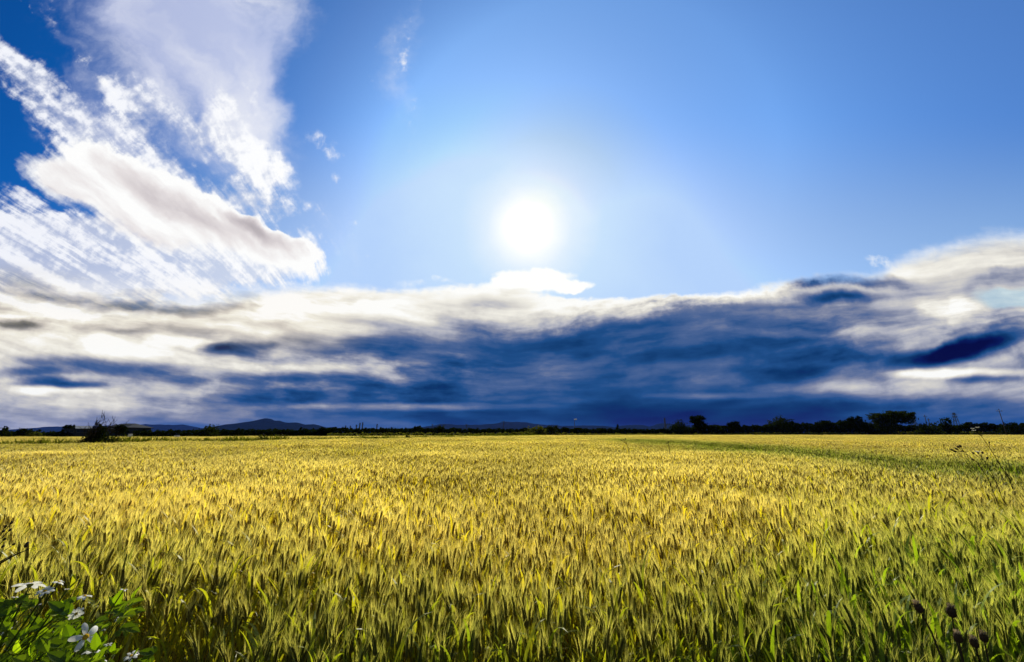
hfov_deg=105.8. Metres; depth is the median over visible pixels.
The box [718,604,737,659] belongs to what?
wheat stalk
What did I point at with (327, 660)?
wheat stalk
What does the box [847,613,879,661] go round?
wheat stalk
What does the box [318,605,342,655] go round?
wheat stalk
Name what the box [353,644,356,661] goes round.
wheat stalk
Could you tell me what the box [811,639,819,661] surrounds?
wheat stalk
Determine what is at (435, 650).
wheat stalk
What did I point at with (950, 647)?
wheat stalk
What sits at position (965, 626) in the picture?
wheat stalk
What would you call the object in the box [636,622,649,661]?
wheat stalk
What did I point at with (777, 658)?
wheat stalk
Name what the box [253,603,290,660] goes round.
wheat stalk
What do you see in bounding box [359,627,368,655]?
wheat stalk
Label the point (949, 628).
wheat stalk
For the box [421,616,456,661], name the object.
wheat stalk
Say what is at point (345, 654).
wheat stalk
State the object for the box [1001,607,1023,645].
wheat stalk
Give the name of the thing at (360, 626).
wheat stalk
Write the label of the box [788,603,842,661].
wheat stalk
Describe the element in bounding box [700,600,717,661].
wheat stalk
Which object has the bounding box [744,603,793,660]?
wheat stalk
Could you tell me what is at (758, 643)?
wheat stalk
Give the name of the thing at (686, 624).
wheat stalk
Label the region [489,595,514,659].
wheat stalk
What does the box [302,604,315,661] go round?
wheat stalk
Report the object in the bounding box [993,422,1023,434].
bush
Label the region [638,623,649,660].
wheat stalk
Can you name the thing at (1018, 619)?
wheat stalk
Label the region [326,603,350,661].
wheat stalk
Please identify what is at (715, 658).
wheat stalk
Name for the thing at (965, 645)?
wheat stalk
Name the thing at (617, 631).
wheat stalk
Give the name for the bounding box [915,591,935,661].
wheat stalk
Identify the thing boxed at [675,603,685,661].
wheat stalk
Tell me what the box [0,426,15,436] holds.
bush
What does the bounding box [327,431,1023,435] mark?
scrub
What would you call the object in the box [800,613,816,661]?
wheat stalk
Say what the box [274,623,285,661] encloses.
wheat stalk
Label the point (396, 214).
sky
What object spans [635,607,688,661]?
wheat stalk
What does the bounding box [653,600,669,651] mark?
wheat stalk
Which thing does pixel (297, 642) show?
wheat stalk
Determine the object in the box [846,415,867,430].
tree
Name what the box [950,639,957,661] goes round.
wheat stalk
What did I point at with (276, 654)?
wheat stalk
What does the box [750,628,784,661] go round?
wheat stalk
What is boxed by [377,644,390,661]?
wheat stalk
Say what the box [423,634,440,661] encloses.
wheat stalk
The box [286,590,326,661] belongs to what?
wheat stalk
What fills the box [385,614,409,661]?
wheat stalk
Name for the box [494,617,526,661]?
wheat stalk
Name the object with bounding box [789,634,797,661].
wheat stalk
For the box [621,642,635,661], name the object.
wheat stalk
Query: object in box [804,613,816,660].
wheat stalk
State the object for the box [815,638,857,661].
wheat stalk
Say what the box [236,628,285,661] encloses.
wheat stalk
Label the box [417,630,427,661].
wheat stalk
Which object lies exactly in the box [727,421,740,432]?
tree
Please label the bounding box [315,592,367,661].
wheat stalk
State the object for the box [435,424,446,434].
tree
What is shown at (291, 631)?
wheat stalk
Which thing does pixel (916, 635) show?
wheat stalk
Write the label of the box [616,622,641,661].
wheat stalk
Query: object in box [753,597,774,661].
wheat stalk
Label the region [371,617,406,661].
wheat stalk
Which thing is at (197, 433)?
bush
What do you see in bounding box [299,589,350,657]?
wheat stalk
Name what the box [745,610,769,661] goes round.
wheat stalk
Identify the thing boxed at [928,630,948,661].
wheat stalk
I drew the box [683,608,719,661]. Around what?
wheat stalk
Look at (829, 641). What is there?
wheat stalk
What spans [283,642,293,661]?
wheat stalk
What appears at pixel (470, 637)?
wheat stalk
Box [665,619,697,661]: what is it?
wheat stalk
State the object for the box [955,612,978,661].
wheat stalk
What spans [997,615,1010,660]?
wheat stalk
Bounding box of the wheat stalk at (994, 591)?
[978,574,1017,646]
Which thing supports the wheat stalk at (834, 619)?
on the ground at (411, 633)
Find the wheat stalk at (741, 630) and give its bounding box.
[714,591,753,661]
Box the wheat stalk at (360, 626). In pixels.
[356,608,366,657]
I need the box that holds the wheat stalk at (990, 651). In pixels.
[957,619,993,661]
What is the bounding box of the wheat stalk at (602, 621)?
[595,602,613,661]
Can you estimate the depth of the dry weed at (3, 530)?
1.73 m
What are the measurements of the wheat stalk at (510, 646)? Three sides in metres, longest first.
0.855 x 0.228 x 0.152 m
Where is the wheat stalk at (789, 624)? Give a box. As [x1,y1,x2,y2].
[776,590,799,655]
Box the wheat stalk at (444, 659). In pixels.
[436,640,449,661]
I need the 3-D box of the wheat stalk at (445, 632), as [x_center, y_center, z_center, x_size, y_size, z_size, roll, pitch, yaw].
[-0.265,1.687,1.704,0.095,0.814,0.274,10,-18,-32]
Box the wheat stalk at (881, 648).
[859,612,884,661]
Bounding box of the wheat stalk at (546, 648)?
[534,619,548,661]
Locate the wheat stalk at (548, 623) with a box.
[543,598,565,651]
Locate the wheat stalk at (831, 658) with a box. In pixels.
[824,632,834,661]
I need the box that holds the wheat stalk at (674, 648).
[651,616,699,661]
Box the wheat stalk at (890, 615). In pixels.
[883,605,893,647]
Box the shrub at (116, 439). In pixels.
[108,436,121,442]
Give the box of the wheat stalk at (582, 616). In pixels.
[577,592,586,661]
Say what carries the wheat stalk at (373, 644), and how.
on the ground at (411, 633)
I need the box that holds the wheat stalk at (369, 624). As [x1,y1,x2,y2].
[351,605,373,661]
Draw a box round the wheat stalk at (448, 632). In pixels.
[423,612,456,661]
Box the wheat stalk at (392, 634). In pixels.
[390,607,409,661]
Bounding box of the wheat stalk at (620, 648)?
[607,628,627,661]
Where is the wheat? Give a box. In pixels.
[0,434,1023,661]
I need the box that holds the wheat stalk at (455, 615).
[448,594,463,655]
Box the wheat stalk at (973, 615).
[928,590,978,635]
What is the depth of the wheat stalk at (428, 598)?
1.76 m
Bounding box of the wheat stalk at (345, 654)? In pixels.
[342,619,356,661]
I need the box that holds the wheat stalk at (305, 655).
[301,638,315,661]
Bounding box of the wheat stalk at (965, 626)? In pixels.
[943,588,981,661]
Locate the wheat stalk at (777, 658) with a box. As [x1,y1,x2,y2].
[741,640,783,661]
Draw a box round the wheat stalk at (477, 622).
[474,603,506,659]
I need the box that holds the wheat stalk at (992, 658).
[969,644,998,661]
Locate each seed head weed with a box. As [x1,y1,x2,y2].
[911,599,943,661]
[945,603,962,661]
[952,629,964,661]
[968,634,980,661]
[978,630,989,661]
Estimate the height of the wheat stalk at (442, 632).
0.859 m
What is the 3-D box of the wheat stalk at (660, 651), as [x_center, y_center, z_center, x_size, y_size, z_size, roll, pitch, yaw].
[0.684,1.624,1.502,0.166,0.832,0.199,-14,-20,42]
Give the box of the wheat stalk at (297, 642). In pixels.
[289,617,334,657]
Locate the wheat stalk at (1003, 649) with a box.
[996,636,1007,661]
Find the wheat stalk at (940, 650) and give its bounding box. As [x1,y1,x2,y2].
[904,640,950,661]
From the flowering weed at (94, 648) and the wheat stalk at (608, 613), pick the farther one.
the wheat stalk at (608, 613)
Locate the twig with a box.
[0,542,28,563]
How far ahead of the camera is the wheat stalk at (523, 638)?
1.63 m
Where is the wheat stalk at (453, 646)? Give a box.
[447,622,462,661]
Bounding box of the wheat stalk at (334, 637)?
[331,621,340,658]
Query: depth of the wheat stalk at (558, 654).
1.56 m
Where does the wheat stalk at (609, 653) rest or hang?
on the ground at (411, 633)
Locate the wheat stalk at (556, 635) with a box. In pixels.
[549,614,571,661]
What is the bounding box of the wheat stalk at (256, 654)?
[253,629,273,661]
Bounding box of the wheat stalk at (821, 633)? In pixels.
[816,603,829,661]
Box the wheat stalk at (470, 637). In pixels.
[444,611,477,661]
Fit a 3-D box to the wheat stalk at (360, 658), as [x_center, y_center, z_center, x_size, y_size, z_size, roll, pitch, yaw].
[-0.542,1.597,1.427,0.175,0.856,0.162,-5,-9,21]
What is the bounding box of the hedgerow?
[0,420,1023,436]
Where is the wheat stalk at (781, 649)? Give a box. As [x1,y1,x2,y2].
[764,632,785,661]
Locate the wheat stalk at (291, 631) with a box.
[289,612,296,647]
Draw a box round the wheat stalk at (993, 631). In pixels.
[966,610,998,661]
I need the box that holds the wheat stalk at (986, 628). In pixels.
[951,601,996,660]
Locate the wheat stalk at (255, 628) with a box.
[246,608,282,661]
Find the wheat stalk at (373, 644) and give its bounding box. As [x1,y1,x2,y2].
[365,619,379,661]
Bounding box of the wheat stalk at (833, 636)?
[805,616,837,654]
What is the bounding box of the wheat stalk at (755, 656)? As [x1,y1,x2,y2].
[737,628,759,661]
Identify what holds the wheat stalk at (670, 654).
on the ground at (411, 633)
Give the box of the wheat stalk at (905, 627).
[891,594,912,660]
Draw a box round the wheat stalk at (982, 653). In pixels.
[976,630,987,661]
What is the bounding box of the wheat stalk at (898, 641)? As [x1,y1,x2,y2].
[886,610,933,661]
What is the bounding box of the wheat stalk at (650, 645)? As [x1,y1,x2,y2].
[639,622,674,661]
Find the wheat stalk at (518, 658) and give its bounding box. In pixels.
[506,632,538,661]
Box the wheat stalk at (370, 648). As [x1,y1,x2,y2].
[366,620,376,659]
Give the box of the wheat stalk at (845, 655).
[790,629,855,661]
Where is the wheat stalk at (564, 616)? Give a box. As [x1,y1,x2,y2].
[562,598,573,661]
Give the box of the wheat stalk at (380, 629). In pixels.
[378,604,402,661]
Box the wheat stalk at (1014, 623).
[980,595,1023,661]
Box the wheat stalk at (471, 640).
[463,612,483,661]
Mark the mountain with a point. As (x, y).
(264, 424)
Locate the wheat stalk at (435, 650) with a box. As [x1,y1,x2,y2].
[431,632,440,661]
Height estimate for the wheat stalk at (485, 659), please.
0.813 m
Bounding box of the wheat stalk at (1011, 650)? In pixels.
[987,615,1018,661]
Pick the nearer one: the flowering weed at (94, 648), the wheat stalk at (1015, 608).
the flowering weed at (94, 648)
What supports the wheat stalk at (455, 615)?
on the ground at (411, 633)
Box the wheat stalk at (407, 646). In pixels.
[404,619,409,657]
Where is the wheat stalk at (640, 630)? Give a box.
[634,612,644,655]
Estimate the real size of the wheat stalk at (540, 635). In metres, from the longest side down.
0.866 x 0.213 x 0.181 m
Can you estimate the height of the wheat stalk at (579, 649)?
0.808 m
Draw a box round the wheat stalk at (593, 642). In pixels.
[587,615,599,660]
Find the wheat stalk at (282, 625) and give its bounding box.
[271,603,289,661]
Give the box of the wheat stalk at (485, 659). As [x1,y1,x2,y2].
[481,642,492,661]
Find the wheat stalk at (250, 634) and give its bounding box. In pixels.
[240,593,278,661]
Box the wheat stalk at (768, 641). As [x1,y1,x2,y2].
[767,611,779,658]
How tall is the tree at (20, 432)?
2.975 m
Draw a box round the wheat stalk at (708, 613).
[703,595,746,660]
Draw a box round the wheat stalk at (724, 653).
[707,634,732,661]
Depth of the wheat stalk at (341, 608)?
1.82 m
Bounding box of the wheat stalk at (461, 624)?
[458,607,469,637]
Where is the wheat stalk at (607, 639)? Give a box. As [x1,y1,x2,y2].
[582,612,615,661]
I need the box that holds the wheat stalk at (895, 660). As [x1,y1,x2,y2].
[885,641,900,661]
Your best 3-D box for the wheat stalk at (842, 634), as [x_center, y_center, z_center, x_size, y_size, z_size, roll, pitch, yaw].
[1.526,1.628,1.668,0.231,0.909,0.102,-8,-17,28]
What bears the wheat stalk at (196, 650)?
on the ground at (411, 633)
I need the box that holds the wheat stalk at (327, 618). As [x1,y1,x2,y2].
[292,596,334,661]
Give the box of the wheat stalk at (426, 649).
[406,627,443,661]
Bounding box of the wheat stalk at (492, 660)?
[488,645,504,661]
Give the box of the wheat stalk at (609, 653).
[580,617,612,661]
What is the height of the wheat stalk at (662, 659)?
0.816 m
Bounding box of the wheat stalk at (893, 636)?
[856,604,909,657]
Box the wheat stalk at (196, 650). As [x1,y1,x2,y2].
[183,626,199,661]
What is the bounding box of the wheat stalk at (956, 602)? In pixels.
[934,583,969,654]
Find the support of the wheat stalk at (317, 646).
on the ground at (411, 633)
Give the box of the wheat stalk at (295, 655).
[285,633,311,661]
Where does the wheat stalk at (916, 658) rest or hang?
on the ground at (411, 633)
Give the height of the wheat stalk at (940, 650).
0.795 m
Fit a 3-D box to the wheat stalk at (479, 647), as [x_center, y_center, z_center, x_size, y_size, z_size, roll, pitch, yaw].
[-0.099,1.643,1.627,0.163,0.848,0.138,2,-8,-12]
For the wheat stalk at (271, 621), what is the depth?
1.59 m
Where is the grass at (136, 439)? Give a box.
[0,434,542,444]
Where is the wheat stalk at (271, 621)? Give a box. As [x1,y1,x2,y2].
[255,603,311,661]
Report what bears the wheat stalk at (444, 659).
on the ground at (411, 633)
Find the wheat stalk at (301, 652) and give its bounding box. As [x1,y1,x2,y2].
[298,629,310,661]
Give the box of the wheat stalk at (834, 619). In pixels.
[818,597,842,648]
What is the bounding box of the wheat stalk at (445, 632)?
[438,609,460,657]
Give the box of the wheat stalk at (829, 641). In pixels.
[808,606,839,661]
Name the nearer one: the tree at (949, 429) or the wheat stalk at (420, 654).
the wheat stalk at (420, 654)
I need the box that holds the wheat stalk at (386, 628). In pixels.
[380,595,429,661]
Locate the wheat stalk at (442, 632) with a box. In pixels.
[435,604,468,646]
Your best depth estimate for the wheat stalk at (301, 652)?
1.55 m
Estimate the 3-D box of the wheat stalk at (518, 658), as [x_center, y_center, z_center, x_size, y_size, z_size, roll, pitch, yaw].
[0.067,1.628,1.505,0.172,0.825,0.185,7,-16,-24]
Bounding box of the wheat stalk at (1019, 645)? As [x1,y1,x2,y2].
[981,615,1022,655]
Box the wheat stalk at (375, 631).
[351,612,396,649]
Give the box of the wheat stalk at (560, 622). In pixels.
[554,597,566,645]
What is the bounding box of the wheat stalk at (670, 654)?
[666,628,676,660]
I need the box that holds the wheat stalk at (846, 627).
[833,599,864,661]
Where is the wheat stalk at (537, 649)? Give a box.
[515,626,546,661]
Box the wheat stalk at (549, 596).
[536,577,569,661]
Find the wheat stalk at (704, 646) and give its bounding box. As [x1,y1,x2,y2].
[681,613,707,661]
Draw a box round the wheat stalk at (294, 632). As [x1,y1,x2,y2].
[291,609,309,652]
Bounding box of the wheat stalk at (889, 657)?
[875,612,892,659]
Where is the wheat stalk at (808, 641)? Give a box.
[765,620,812,660]
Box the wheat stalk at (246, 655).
[242,638,253,661]
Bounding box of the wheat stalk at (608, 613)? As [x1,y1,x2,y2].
[578,592,619,647]
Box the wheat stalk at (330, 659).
[302,645,335,661]
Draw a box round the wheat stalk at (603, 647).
[573,623,616,661]
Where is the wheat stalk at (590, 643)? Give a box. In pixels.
[561,623,596,661]
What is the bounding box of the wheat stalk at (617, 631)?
[595,614,622,661]
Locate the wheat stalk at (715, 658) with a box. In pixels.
[699,632,723,661]
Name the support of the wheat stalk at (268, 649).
on the ground at (411, 633)
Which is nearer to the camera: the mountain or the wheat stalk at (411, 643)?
the wheat stalk at (411, 643)
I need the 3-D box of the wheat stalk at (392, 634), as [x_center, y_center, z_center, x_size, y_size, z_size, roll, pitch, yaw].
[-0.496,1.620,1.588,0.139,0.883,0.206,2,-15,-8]
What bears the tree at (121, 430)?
on the ground at (411, 633)
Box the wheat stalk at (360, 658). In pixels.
[356,639,368,661]
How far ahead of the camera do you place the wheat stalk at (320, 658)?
1.44 m
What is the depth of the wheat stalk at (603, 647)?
1.60 m
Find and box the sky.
[0,0,1023,433]
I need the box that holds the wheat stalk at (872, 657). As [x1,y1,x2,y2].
[862,631,890,661]
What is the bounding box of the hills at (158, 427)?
[9,424,201,431]
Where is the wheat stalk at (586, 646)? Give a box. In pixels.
[548,626,589,661]
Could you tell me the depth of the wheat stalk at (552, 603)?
1.71 m
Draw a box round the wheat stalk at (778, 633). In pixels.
[754,601,787,660]
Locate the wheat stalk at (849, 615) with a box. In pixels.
[831,590,868,661]
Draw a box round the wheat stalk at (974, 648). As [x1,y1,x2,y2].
[945,623,982,661]
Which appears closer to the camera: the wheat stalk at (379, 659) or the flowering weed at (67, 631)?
the flowering weed at (67, 631)
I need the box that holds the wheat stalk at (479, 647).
[472,622,482,661]
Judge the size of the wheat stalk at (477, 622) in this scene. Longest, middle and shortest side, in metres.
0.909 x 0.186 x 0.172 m
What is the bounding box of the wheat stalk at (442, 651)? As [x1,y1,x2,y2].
[428,623,446,661]
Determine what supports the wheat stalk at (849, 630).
on the ground at (411, 633)
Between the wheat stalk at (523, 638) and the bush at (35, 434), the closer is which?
the wheat stalk at (523, 638)
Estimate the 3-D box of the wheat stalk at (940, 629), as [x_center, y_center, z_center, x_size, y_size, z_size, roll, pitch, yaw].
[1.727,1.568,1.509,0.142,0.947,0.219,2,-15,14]
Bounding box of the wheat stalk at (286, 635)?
[272,611,309,661]
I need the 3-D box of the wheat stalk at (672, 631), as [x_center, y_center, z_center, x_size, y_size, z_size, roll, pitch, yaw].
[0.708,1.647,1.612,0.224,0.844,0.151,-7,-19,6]
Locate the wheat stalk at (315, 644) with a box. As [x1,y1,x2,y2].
[313,624,323,659]
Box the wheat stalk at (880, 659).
[861,641,902,661]
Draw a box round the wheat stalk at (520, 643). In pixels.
[512,616,535,656]
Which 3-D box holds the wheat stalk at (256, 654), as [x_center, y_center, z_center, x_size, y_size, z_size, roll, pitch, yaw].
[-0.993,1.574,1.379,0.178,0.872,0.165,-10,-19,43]
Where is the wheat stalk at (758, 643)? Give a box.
[740,620,770,661]
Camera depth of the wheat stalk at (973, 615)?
1.68 m
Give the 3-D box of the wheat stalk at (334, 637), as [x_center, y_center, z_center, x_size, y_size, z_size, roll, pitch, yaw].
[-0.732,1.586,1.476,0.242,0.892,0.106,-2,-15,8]
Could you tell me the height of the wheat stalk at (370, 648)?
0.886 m
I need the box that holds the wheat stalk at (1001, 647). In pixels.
[995,612,1019,661]
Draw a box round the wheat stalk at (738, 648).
[732,631,741,660]
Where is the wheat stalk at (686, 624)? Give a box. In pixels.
[662,603,704,661]
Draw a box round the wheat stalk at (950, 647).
[927,615,978,661]
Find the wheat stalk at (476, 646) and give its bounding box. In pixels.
[473,623,495,661]
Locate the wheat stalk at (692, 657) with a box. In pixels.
[687,639,695,661]
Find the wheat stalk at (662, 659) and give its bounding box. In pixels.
[657,638,699,661]
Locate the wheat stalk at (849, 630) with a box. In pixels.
[833,605,859,661]
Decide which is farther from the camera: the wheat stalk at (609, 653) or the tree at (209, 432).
the tree at (209, 432)
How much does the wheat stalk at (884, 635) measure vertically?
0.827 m
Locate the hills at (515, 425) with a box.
[423,422,614,433]
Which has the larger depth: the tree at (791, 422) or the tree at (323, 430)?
the tree at (791, 422)
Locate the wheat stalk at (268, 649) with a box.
[251,620,279,661]
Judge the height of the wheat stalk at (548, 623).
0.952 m
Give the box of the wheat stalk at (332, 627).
[329,610,343,652]
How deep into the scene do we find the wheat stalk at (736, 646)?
1.71 m
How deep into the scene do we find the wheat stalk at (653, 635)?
1.59 m
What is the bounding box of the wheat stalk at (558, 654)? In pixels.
[553,632,562,661]
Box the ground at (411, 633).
[2,434,1001,661]
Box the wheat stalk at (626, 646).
[610,610,645,661]
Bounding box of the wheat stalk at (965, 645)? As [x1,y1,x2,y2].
[930,618,978,661]
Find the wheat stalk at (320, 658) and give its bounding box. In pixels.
[299,641,334,661]
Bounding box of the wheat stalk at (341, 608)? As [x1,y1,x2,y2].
[336,595,347,659]
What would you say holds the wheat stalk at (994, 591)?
on the ground at (411, 633)
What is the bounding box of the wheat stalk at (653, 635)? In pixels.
[639,612,660,661]
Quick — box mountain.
[191,418,332,432]
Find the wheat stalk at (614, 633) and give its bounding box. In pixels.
[600,599,624,661]
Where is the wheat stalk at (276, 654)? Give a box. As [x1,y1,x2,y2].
[273,632,282,661]
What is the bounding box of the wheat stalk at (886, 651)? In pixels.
[858,631,895,661]
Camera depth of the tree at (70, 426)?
97.13 m
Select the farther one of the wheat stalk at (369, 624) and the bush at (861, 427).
the bush at (861, 427)
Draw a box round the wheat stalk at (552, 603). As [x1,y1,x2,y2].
[548,586,583,660]
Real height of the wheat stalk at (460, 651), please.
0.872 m
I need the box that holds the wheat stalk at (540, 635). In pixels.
[519,611,564,661]
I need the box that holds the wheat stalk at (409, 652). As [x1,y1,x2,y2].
[399,625,418,661]
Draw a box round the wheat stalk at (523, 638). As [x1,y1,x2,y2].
[515,610,536,661]
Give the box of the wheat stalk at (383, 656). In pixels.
[378,639,397,661]
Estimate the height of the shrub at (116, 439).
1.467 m
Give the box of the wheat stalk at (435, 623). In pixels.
[407,597,448,661]
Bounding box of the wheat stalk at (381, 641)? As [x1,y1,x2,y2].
[377,628,385,652]
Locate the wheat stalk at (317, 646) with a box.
[311,602,338,656]
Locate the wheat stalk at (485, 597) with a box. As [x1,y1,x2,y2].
[482,576,499,661]
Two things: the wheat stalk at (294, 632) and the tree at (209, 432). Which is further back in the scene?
the tree at (209, 432)
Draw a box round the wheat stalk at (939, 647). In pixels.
[925,634,945,659]
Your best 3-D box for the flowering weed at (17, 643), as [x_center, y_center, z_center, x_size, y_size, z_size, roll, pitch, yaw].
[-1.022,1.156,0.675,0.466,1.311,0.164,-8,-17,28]
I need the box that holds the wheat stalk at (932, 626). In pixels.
[910,612,937,661]
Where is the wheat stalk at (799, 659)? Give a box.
[767,636,803,661]
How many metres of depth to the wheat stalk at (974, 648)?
1.62 m
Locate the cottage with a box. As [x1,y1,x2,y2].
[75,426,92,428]
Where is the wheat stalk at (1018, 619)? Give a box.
[999,596,1023,631]
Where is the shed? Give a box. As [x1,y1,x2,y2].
[61,429,117,436]
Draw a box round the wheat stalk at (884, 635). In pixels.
[862,625,893,661]
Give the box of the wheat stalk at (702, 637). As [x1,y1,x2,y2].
[697,607,711,661]
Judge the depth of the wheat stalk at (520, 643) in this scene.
1.67 m
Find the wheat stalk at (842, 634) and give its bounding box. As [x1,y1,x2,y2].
[816,591,854,661]
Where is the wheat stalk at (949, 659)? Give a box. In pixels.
[945,641,958,661]
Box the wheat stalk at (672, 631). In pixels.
[653,606,690,658]
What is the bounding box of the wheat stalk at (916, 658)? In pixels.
[903,644,918,661]
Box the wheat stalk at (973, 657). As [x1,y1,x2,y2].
[952,646,982,661]
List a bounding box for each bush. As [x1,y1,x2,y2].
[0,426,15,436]
[25,431,41,436]
[78,410,126,442]
[190,427,207,436]
[666,419,692,434]
[708,424,722,434]
[815,420,851,434]
[845,420,879,434]
[913,422,942,434]
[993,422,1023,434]
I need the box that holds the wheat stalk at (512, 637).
[505,610,542,661]
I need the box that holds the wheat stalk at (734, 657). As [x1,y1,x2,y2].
[720,623,745,661]
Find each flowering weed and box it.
[0,580,78,661]
[26,623,114,661]
[52,589,127,661]
[104,586,157,661]
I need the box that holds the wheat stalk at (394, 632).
[390,601,397,658]
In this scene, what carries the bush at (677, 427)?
on the ground at (411, 633)
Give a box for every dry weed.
[0,521,15,551]
[950,445,1000,509]
[971,427,1016,497]
[971,451,1001,497]
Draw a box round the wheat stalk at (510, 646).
[507,619,536,656]
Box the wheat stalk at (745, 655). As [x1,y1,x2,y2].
[742,640,752,661]
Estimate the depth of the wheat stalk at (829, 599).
1.65 m
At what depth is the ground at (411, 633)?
2.97 m
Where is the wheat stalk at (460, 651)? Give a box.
[451,619,469,661]
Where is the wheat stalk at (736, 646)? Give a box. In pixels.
[729,625,745,660]
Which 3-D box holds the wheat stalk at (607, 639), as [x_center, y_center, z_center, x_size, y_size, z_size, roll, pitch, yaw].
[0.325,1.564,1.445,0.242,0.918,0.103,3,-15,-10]
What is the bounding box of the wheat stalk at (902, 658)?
[882,633,918,661]
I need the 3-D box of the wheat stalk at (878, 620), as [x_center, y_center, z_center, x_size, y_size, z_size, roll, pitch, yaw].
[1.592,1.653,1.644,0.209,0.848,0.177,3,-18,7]
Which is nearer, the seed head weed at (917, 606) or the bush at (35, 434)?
the seed head weed at (917, 606)
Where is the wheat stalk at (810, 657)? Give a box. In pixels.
[778,638,814,661]
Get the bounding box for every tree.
[14,428,31,436]
[23,428,46,435]
[60,424,75,431]
[112,424,127,435]
[200,424,220,436]
[318,427,327,435]
[413,426,422,433]
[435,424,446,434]
[523,425,548,434]
[546,425,558,434]
[689,415,708,432]
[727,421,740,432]
[767,415,794,434]
[787,419,801,434]
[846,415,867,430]
[865,410,918,434]
[934,417,959,434]
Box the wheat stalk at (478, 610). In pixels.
[447,593,492,661]
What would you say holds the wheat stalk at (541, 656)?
on the ground at (411, 633)
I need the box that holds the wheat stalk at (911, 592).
[897,573,928,645]
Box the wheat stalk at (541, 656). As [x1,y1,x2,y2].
[528,633,568,661]
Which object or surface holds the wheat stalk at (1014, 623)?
on the ground at (411, 633)
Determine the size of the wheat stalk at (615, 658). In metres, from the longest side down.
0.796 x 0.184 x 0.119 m
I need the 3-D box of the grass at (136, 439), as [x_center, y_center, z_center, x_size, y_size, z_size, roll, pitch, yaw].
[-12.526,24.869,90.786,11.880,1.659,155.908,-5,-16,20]
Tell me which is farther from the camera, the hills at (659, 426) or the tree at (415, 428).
the hills at (659, 426)
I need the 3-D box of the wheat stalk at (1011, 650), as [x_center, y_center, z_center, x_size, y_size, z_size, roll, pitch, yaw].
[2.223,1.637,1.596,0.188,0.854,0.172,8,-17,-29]
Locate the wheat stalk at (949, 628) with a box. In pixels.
[917,617,951,659]
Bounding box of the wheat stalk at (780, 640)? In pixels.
[763,618,808,661]
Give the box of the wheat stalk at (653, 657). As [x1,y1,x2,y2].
[635,606,663,661]
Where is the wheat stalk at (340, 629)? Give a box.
[336,613,347,654]
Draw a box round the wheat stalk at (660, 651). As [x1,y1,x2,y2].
[653,637,688,661]
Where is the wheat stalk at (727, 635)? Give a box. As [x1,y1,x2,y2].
[696,615,732,661]
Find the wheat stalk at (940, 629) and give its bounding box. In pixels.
[912,602,955,661]
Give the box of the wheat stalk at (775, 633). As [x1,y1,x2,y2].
[763,614,779,645]
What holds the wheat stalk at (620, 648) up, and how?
on the ground at (411, 633)
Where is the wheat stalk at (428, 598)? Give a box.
[422,579,451,655]
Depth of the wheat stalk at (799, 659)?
1.51 m
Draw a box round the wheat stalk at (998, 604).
[985,585,1017,661]
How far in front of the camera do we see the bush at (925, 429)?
209.50 m
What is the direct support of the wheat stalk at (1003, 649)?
on the ground at (411, 633)
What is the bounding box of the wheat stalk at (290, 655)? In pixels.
[284,628,292,661]
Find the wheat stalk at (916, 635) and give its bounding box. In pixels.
[911,631,937,654]
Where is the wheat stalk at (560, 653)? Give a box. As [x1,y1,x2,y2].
[549,634,562,661]
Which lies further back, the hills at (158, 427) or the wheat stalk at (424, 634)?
the hills at (158, 427)
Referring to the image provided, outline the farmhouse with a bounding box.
[106,423,152,436]
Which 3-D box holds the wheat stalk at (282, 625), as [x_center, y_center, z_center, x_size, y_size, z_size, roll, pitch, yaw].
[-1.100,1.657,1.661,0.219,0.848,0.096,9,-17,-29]
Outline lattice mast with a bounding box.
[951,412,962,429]
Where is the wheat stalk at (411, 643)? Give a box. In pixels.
[408,622,427,661]
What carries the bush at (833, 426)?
on the ground at (411, 633)
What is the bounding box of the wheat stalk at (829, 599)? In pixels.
[824,572,834,655]
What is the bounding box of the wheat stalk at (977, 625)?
[965,600,990,661]
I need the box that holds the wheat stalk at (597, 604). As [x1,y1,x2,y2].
[589,586,622,659]
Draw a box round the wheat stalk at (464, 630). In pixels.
[430,613,470,661]
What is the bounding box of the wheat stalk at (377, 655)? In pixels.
[361,632,386,661]
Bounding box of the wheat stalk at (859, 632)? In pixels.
[836,610,866,661]
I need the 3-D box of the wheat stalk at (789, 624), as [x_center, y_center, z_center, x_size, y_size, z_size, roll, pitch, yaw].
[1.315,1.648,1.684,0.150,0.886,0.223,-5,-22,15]
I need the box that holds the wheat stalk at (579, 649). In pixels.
[573,636,582,661]
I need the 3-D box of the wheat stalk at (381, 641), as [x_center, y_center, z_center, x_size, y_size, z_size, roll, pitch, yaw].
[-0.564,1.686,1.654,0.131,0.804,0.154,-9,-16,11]
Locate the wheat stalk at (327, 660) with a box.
[321,644,338,661]
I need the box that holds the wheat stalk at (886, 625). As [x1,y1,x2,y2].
[840,594,898,657]
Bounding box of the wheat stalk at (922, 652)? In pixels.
[914,628,930,661]
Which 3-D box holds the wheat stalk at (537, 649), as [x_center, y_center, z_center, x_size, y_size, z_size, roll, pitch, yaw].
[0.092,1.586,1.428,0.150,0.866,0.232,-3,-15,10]
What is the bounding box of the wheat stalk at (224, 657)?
[218,642,254,661]
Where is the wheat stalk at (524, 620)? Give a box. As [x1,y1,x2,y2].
[515,590,555,661]
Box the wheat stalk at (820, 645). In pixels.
[808,621,824,661]
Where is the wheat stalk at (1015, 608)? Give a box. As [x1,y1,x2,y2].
[963,578,1023,644]
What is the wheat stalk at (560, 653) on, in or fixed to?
on the ground at (411, 633)
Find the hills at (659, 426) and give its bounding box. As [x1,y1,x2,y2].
[612,423,690,429]
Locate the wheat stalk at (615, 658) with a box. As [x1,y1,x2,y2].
[611,627,624,661]
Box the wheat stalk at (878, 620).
[853,607,907,661]

